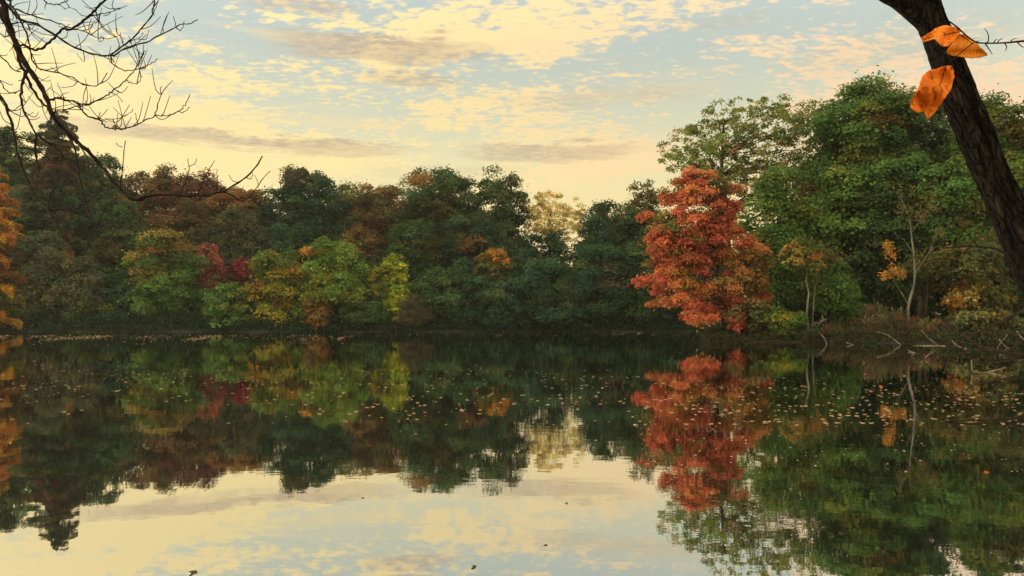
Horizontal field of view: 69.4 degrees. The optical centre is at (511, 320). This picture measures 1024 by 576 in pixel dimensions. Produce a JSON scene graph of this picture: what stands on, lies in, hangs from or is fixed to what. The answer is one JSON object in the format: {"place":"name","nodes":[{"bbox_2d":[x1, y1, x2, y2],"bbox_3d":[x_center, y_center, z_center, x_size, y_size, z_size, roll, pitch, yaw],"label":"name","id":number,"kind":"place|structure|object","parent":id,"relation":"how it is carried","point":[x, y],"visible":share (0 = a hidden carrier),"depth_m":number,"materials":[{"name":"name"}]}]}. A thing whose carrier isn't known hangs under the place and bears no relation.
{"place":"outdoors","nodes":[
{"label":"outdoors","id":0,"kind":"place"},
{"bbox_2d":[0,332,1023,575],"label":"water","id":1,"kind":"structure","parent":0,"point":[106,477],"depth_m":8.17,"materials":[{"name":"green liquid"}]},
{"bbox_2d":[0,334,1022,424],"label":"leaf raft","id":2,"kind":"object","parent":1,"relation":"on","point":[575,401],"visible":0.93,"depth_m":14.01,"materials":[{"name":"orange plant"}]},
{"bbox_2d":[692,333,724,341],"bbox_3d":[13.725,1.303,52.394,2.581,0.834,8.460,0,0,18],"label":"fallen log","id":3,"kind":"object","parent":1,"relation":"on","point":[708,338],"visible":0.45,"depth_m":54.29,"materials":[{"name":"brown wood"}]},
{"bbox_2d":[754,336,801,342],"bbox_3d":[17.869,1.372,51.435,4.262,0.639,1.228,0,0,11],"label":"fallen log","id":4,"kind":"object","parent":1,"relation":"on","point":[762,341],"visible":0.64,"depth_m":50.91,"materials":[{"name":"brown wood"}]},
{"bbox_2d":[846,342,945,345],"bbox_3d":[23.265,1.594,44.897,5.400,0.549,0.286,0,0,22],"label":"fallen log","id":5,"kind":"object","parent":1,"relation":"on","point":[916,345],"visible":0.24,"depth_m":44.21,"materials":[{"name":"brown wood"}]},
{"bbox_2d":[932,312,1023,354],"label":"fallen branch","id":6,"kind":"object","parent":1,"relation":"on","point":[1007,352],"visible":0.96,"depth_m":25.27,"materials":[{"name":"brown wood"}]},
{"bbox_2d":[943,415,1023,421],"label":"fallen branch","id":7,"kind":"object","parent":1,"relation":"on","point":[1013,418],"visible":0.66,"depth_m":10.95,"materials":[{"name":"brown wood"}]},
{"bbox_2d":[957,351,1017,367],"bbox_3d":[15.670,1.266,23.621,2.540,0.581,0.111,0,0,16],"label":"fallen branch","id":8,"kind":"object","parent":1,"relation":"on","point":[987,364],"visible":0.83,"depth_m":23.70,"materials":[{"name":"brown wood"}]},
{"bbox_2d":[952,310,1023,352],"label":"fallen branch","id":9,"kind":"object","parent":1,"relation":"on","point":[1008,317],"visible":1,"depth_m":21.68,"materials":[{"name":"brown wood"}]},
{"bbox_2d":[952,340,1023,356],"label":"fallen branch","id":10,"kind":"object","parent":1,"relation":"in","point":[979,350],"visible":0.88,"depth_m":30.96,"materials":[{"name":"brown wood"}]},
{"bbox_2d":[971,360,1005,371],"bbox_3d":[13.916,1.336,21.600,1.025,0.384,0.045,0,0,0],"label":"fallen branch","id":11,"kind":"object","parent":1,"relation":"on","point":[987,371],"visible":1,"depth_m":21.59,"materials":[{"name":"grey wood"}]},
{"bbox_2d":[0,312,1023,344],"bbox_3d":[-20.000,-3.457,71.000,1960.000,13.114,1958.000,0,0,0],"label":"ground","id":12,"kind":"structure","parent":0,"point":[1021,317],"depth_m":98.82,"materials":[{"name":"brown soil"}]},
{"bbox_2d":[0,172,33,329],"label":"larch tree","id":13,"kind":"object","parent":12,"relation":"on","point":[7,234],"visible":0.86,"depth_m":97.27,"materials":[{"name":"orange plant"}]},
{"bbox_2d":[0,125,42,228],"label":"oak tree","id":14,"kind":"object","parent":12,"relation":"on","point":[10,166],"visible":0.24,"depth_m":120.17,"materials":[{"name":"green plant"}]},
{"bbox_2d":[0,181,47,260],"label":"oak tree","id":15,"kind":"object","parent":12,"relation":"on","point":[15,194],"visible":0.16,"depth_m":110.83,"materials":[{"name":"green plant"}]},
{"bbox_2d":[0,230,79,326],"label":"willow tree","id":16,"kind":"object","parent":12,"relation":"on","point":[44,267],"visible":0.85,"depth_m":98.33,"materials":[{"name":"green plant"}]},
{"bbox_2d":[9,110,96,263],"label":"spruce tree","id":17,"kind":"object","parent":12,"relation":"on","point":[65,195],"visible":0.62,"depth_m":110.26,"materials":[{"name":"green plant"}]},
{"bbox_2d":[59,212,74,259],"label":"larch tree","id":18,"kind":"object","parent":12,"relation":"on","point":[69,235],"visible":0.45,"depth_m":109.71,"materials":[{"name":"green plant"}]},
{"bbox_2d":[44,251,116,328],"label":"willow tree","id":19,"kind":"object","parent":12,"relation":"on","point":[81,279],"visible":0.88,"depth_m":98.19,"materials":[{"name":"green plant"}]},
{"bbox_2d":[74,147,138,265],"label":"oak tree","id":20,"kind":"object","parent":12,"relation":"on","point":[97,177],"visible":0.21,"depth_m":121.89,"materials":[{"name":"green plant"}]},
{"bbox_2d":[93,269,137,328],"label":"alder tree","id":21,"kind":"object","parent":12,"relation":"on","point":[117,281],"visible":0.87,"depth_m":99.19,"materials":[{"name":"green plant"}]},
{"bbox_2d":[76,196,158,282],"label":"oak tree","id":22,"kind":"object","parent":12,"relation":"on","point":[121,229],"visible":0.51,"depth_m":110.84,"materials":[{"name":"green plant"}]},
{"bbox_2d":[0,0,270,248],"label":"bare tree","id":23,"kind":"object","parent":12,"relation":"on","point":[21,60],"visible":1,"depth_m":2.82,"materials":[{"name":"brown plant"}]},
{"bbox_2d":[96,162,190,267],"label":"maple tree","id":24,"kind":"object","parent":12,"relation":"on","point":[163,176],"visible":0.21,"depth_m":122.94,"materials":[{"name":"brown plant"}]},
{"bbox_2d":[114,224,213,327],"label":"maple tree","id":25,"kind":"object","parent":12,"relation":"on","point":[165,277],"visible":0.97,"depth_m":99.64,"materials":[{"name":"green plant"}]},
{"bbox_2d":[133,197,226,284],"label":"oak tree","id":26,"kind":"object","parent":12,"relation":"on","point":[181,218],"visible":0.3,"depth_m":111.88,"materials":[{"name":"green plant"}]},
{"bbox_2d":[143,166,240,284],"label":"maple tree","id":27,"kind":"object","parent":12,"relation":"on","point":[193,185],"visible":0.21,"depth_m":121.38,"materials":[{"name":"brown plant"}]},
{"bbox_2d":[190,240,229,325],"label":"maple tree","id":28,"kind":"object","parent":12,"relation":"on","point":[210,254],"visible":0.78,"depth_m":103.70,"materials":[{"name":"red plant"}]},
{"bbox_2d":[199,281,258,328],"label":"shrub","id":29,"kind":"object","parent":12,"relation":"on","point":[215,307],"visible":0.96,"depth_m":98.38,"materials":[{"name":"green plant"}]},
{"bbox_2d":[200,204,272,284],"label":"oak tree","id":30,"kind":"object","parent":12,"relation":"on","point":[242,233],"visible":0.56,"depth_m":110.74,"materials":[{"name":"green plant"}]},
{"bbox_2d":[225,257,254,322],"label":"maple tree","id":31,"kind":"object","parent":12,"relation":"on","point":[237,268],"visible":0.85,"depth_m":103.32,"materials":[{"name":"red plant"}]},
{"bbox_2d":[201,186,283,255],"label":"maple tree","id":32,"kind":"object","parent":12,"relation":"on","point":[242,194],"visible":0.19,"depth_m":119.47,"materials":[{"name":"brown plant"}]},
{"bbox_2d":[235,246,308,327],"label":"maple tree","id":33,"kind":"object","parent":12,"relation":"on","point":[277,298],"visible":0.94,"depth_m":99.51,"materials":[{"name":"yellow plant"}]},
{"bbox_2d":[260,222,329,288],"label":"oak tree","id":34,"kind":"object","parent":12,"relation":"on","point":[291,238],"visible":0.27,"depth_m":109.41,"materials":[{"name":"green plant"}]},
{"bbox_2d":[255,164,359,262],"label":"ash tree","id":35,"kind":"object","parent":12,"relation":"on","point":[295,202],"visible":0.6,"depth_m":117.85,"materials":[{"name":"green plant"}]},
{"bbox_2d":[301,289,330,329],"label":"shrub","id":36,"kind":"object","parent":12,"relation":"on","point":[319,310],"visible":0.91,"depth_m":98.30,"materials":[{"name":"brown plant"}]},
{"bbox_2d":[283,236,374,328],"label":"willow tree","id":37,"kind":"object","parent":12,"relation":"on","point":[341,287],"visible":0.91,"depth_m":99.01,"materials":[{"name":"green plant"}]},
{"bbox_2d":[325,177,386,241],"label":"ash tree","id":38,"kind":"object","parent":12,"relation":"on","point":[349,194],"visible":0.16,"depth_m":125.11,"materials":[{"name":"green plant"}]},
{"bbox_2d":[330,223,384,290],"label":"oak tree","id":39,"kind":"object","parent":12,"relation":"on","point":[360,231],"visible":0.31,"depth_m":110.58,"materials":[{"name":"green plant"}]},
{"bbox_2d":[337,291,395,326],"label":"shrub","id":40,"kind":"object","parent":12,"relation":"on","point":[368,314],"visible":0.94,"depth_m":98.35,"materials":[{"name":"green plant"}]},
{"bbox_2d":[364,266,384,328],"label":"birch tree","id":41,"kind":"object","parent":12,"relation":"on","point":[374,279],"visible":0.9,"depth_m":99.95,"materials":[{"name":"green plant"}]},
{"bbox_2d":[347,183,412,274],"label":"oak tree","id":42,"kind":"object","parent":12,"relation":"on","point":[377,218],"visible":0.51,"depth_m":119.80,"materials":[{"name":"brown plant"}]},
{"bbox_2d":[378,252,410,330],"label":"birch tree","id":43,"kind":"object","parent":12,"relation":"on","point":[395,279],"visible":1,"depth_m":99.33,"materials":[{"name":"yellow plant"}]},
{"bbox_2d":[376,214,452,324],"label":"oak tree","id":44,"kind":"object","parent":12,"relation":"on","point":[422,255],"visible":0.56,"depth_m":108.69,"materials":[{"name":"green plant"}]},
{"bbox_2d":[394,291,437,330],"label":"shrub","id":45,"kind":"object","parent":12,"relation":"on","point":[415,310],"visible":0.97,"depth_m":98.17,"materials":[{"name":"brown plant"}]},
{"bbox_2d":[385,164,476,269],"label":"oak tree","id":46,"kind":"object","parent":12,"relation":"on","point":[424,201],"visible":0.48,"depth_m":114.57,"materials":[{"name":"green plant"}]},
{"bbox_2d":[404,265,482,327],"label":"alder tree","id":47,"kind":"object","parent":12,"relation":"on","point":[441,293],"visible":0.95,"depth_m":99.35,"materials":[{"name":"green plant"}]},
{"bbox_2d":[438,203,516,323],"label":"oak tree","id":48,"kind":"object","parent":12,"relation":"on","point":[468,228],"visible":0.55,"depth_m":109.05,"materials":[{"name":"green plant"}]},
{"bbox_2d":[453,163,533,276],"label":"oak tree","id":49,"kind":"object","parent":12,"relation":"on","point":[508,218],"visible":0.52,"depth_m":114.35,"materials":[{"name":"green plant"}]},
{"bbox_2d":[471,246,517,325],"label":"maple tree","id":50,"kind":"object","parent":12,"relation":"on","point":[496,263],"visible":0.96,"depth_m":103.81,"materials":[{"name":"orange plant"}]},
{"bbox_2d":[462,276,538,328],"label":"alder tree","id":51,"kind":"object","parent":12,"relation":"on","point":[492,299],"visible":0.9,"depth_m":98.83,"materials":[{"name":"green plant"}]},
{"bbox_2d":[0,304,1023,344],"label":"undergrowth","id":52,"kind":"object","parent":12,"relation":"on","point":[857,334],"visible":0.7,"depth_m":98.00,"materials":[{"name":"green plant"}]},
{"bbox_2d":[0,114,1023,327],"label":"woods","id":53,"kind":"object","parent":12,"relation":"on","point":[932,306],"visible":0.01,"depth_m":88.63,"materials":[{"name":"green plant"}]},
{"bbox_2d":[506,229,576,283],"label":"oak tree","id":54,"kind":"object","parent":12,"relation":"on","point":[528,251],"visible":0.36,"depth_m":108.93,"materials":[{"name":"green plant"}]},
{"bbox_2d":[506,255,584,329],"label":"alder tree","id":55,"kind":"object","parent":12,"relation":"on","point":[543,296],"visible":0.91,"depth_m":98.31,"materials":[{"name":"green plant"}]},
{"bbox_2d":[519,189,586,245],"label":"birch tree","id":56,"kind":"object","parent":12,"relation":"on","point":[547,210],"visible":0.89,"depth_m":116.59,"materials":[{"name":"yellow plant"}]},
{"bbox_2d":[567,210,629,285],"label":"oak tree","id":57,"kind":"object","parent":12,"relation":"on","point":[595,235],"visible":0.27,"depth_m":108.90,"materials":[{"name":"green plant"}]},
{"bbox_2d":[557,240,641,327],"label":"alder tree","id":58,"kind":"object","parent":12,"relation":"on","point":[587,272],"visible":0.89,"depth_m":98.36,"materials":[{"name":"green plant"}]},
{"bbox_2d":[576,199,628,243],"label":"oak tree","id":59,"kind":"object","parent":12,"relation":"on","point":[604,210],"visible":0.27,"depth_m":114.75,"materials":[{"name":"green plant"}]},
{"bbox_2d":[609,205,656,325],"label":"oak tree","id":60,"kind":"object","parent":12,"relation":"on","point":[631,223],"visible":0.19,"depth_m":106.72,"materials":[{"name":"green plant"}]},
{"bbox_2d":[614,179,662,245],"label":"oak tree","id":61,"kind":"object","parent":12,"relation":"on","point":[638,203],"visible":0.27,"depth_m":111.34,"materials":[{"name":"green plant"}]},
{"bbox_2d":[607,237,682,328],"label":"alder tree","id":62,"kind":"object","parent":12,"relation":"on","point":[634,250],"visible":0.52,"depth_m":98.14,"materials":[{"name":"green plant"}]},
{"bbox_2d":[638,250,723,327],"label":"alder tree","id":63,"kind":"object","parent":12,"relation":"on","point":[667,315],"visible":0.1,"depth_m":97.71,"materials":[{"name":"green plant"}]},
{"bbox_2d":[626,162,779,332],"bbox_3d":[14.833,-5.577,57.422,10.685,13.737,7.744,0,0,-18],"label":"maple tree","id":64,"kind":"object","parent":12,"relation":"on","point":[712,230],"visible":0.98,"depth_m":56.34,"materials":[{"name":"red plant"}]},
{"bbox_2d":[656,93,833,295],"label":"locust tree","id":65,"kind":"object","parent":12,"relation":"on","point":[734,172],"visible":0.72,"depth_m":68.38,"materials":[{"name":"green plant"}]},
{"bbox_2d":[719,296,778,333],"bbox_3d":[17.560,-0.323,55.175,4.437,3.192,3.496,0,0,0],"label":"shrub","id":66,"kind":"object","parent":12,"relation":"on","point":[736,312],"visible":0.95,"depth_m":54.77,"materials":[{"name":"green plant"}]},
{"bbox_2d":[732,159,840,310],"bbox_3d":[22.380,-6.067,61.072,9.951,14.426,7.809,0,0,0],"label":"oak tree","id":67,"kind":"object","parent":12,"relation":"on","point":[787,284],"visible":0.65,"depth_m":59.74,"materials":[{"name":"green plant"}]},
{"bbox_2d":[760,306,813,335],"bbox_3d":[19.942,0.112,53.794,3.801,2.461,3.001,0,0,22],"label":"shrub","id":68,"kind":"object","parent":12,"relation":"on","point":[790,320],"visible":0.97,"depth_m":53.14,"materials":[{"name":"green plant"}]},
{"bbox_2d":[775,234,832,330],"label":"ash tree","id":69,"kind":"object","parent":12,"relation":"on","point":[801,255],"visible":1,"depth_m":52.84,"materials":[{"name":"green plant"}]},
{"bbox_2d":[787,240,855,330],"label":"sapling","id":70,"kind":"object","parent":12,"relation":"on","point":[828,252],"visible":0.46,"depth_m":53.81,"materials":[{"name":"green plant"}]},
{"bbox_2d":[813,321,846,336],"bbox_3d":[22.378,0.688,52.109,2.782,1.439,2.119,0,0,0],"label":"shrub","id":71,"kind":"object","parent":12,"relation":"on","point":[829,327],"visible":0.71,"depth_m":51.94,"materials":[{"name":"brown plant"}]},
{"bbox_2d":[801,257,873,330],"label":"alder tree","id":72,"kind":"object","parent":12,"relation":"on","point":[835,288],"visible":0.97,"depth_m":53.78,"materials":[{"name":"green plant"}]},
{"bbox_2d":[804,261,870,325],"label":"sapling","id":73,"kind":"object","parent":12,"relation":"on","point":[848,276],"visible":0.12,"depth_m":55.96,"materials":[{"name":"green plant"}]},
{"bbox_2d":[787,159,889,327],"bbox_3d":[26.614,-6.302,60.708,8.518,14.401,7.745,0,0,0],"label":"oak tree","id":74,"kind":"object","parent":12,"relation":"on","point":[839,196],"visible":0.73,"depth_m":59.25,"materials":[{"name":"green plant"}]},
{"bbox_2d":[793,63,935,324],"bbox_3d":[31.278,-10.927,65.757,12.840,23.061,10.959,0,0,0],"label":"oak tree","id":75,"kind":"object","parent":12,"relation":"on","point":[875,109],"visible":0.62,"depth_m":64.10,"materials":[{"name":"green plant"}]},
{"bbox_2d":[841,301,915,334],"bbox_3d":[25.309,-0.105,50.976,4.620,2.667,3.451,0,0,0],"label":"shrub","id":76,"kind":"object","parent":12,"relation":"on","point":[884,316],"visible":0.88,"depth_m":50.61,"materials":[{"name":"brown plant"}]},
{"bbox_2d":[841,145,945,327],"bbox_3d":[30.706,-6.796,60.216,9.250,14.940,6.919,0,0,0],"label":"oak tree","id":77,"kind":"object","parent":12,"relation":"on","point":[887,191],"visible":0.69,"depth_m":58.81,"materials":[{"name":"green plant"}]},
{"bbox_2d":[864,90,956,323],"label":"oak tree","id":78,"kind":"object","parent":12,"relation":"on","point":[923,135],"visible":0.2,"depth_m":65.28,"materials":[{"name":"green plant"}]},
{"bbox_2d":[877,196,948,335],"bbox_3d":[26.866,-3.415,49.758,4.779,10.238,1.934,0,0,0],"label":"sapling","id":79,"kind":"object","parent":12,"relation":"on","point":[901,273],"visible":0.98,"depth_m":49.95,"materials":[{"name":"orange plant"}]},
{"bbox_2d":[892,240,954,320],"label":"sapling","id":80,"kind":"object","parent":12,"relation":"on","point":[931,263],"visible":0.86,"depth_m":52.29,"materials":[{"name":"green plant"}]},
{"bbox_2d":[899,315,963,337],"bbox_3d":[27.968,0.406,49.462,3.481,1.720,3.042,0,0,-17],"label":"shrub","id":81,"kind":"object","parent":12,"relation":"on","point":[926,326],"visible":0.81,"depth_m":49.26,"materials":[{"name":"brown plant"}]},
{"bbox_2d":[888,151,999,319],"bbox_3d":[34.572,-6.320,57.801,8.383,14.108,7.425,0,0,0],"label":"oak tree","id":82,"kind":"object","parent":12,"relation":"on","point":[953,194],"visible":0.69,"depth_m":56.86,"materials":[{"name":"green plant"}]},
{"bbox_2d":[879,0,1023,296],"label":"leaning tree","id":83,"kind":"object","parent":12,"relation":"on","point":[975,133],"visible":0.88,"depth_m":3.02,"materials":[{"name":"brown plant"}]},
{"bbox_2d":[910,21,1023,119],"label":"leafy twig","id":84,"kind":"object","parent":83,"relation":"attached to","point":[932,92],"visible":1,"depth_m":1.52,"materials":[{"name":"orange plant"}]},
{"bbox_2d":[925,83,1023,309],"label":"oak tree","id":85,"kind":"object","parent":12,"relation":"on","point":[1008,129],"visible":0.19,"depth_m":61.56,"materials":[{"name":"green plant"}]},
{"bbox_2d":[933,235,1017,316],"bbox_3d":[31.970,-2.474,51.664,5.355,6.999,5.639,0,0,0],"label":"oak tree","id":86,"kind":"object","parent":12,"relation":"on","point":[977,264],"visible":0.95,"depth_m":50.62,"materials":[{"name":"green plant"}]},
{"bbox_2d":[938,306,1023,335],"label":"shrub","id":87,"kind":"object","parent":12,"relation":"on","point":[971,323],"visible":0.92,"depth_m":47.19,"materials":[{"name":"green plant"}]},
{"bbox_2d":[972,222,1003,310],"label":"sapling","id":88,"kind":"object","parent":12,"relation":"on","point":[994,237],"visible":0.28,"depth_m":53.93,"materials":[{"name":"green plant"}]},
{"bbox_2d":[974,156,1023,323],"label":"oak tree","id":89,"kind":"object","parent":12,"relation":"on","point":[1019,177],"visible":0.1,"depth_m":56.56,"materials":[{"name":"green plant"}]},
{"bbox_2d":[1011,97,1023,160],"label":"oak tree","id":90,"kind":"object","parent":12,"relation":"on","point":[1022,141],"visible":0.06,"depth_m":62.22,"materials":[{"name":"green plant"}]},
{"bbox_2d":[0,0,1023,266],"label":"sky","id":91,"kind":"structure","parent":0,"point":[574,98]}
]}

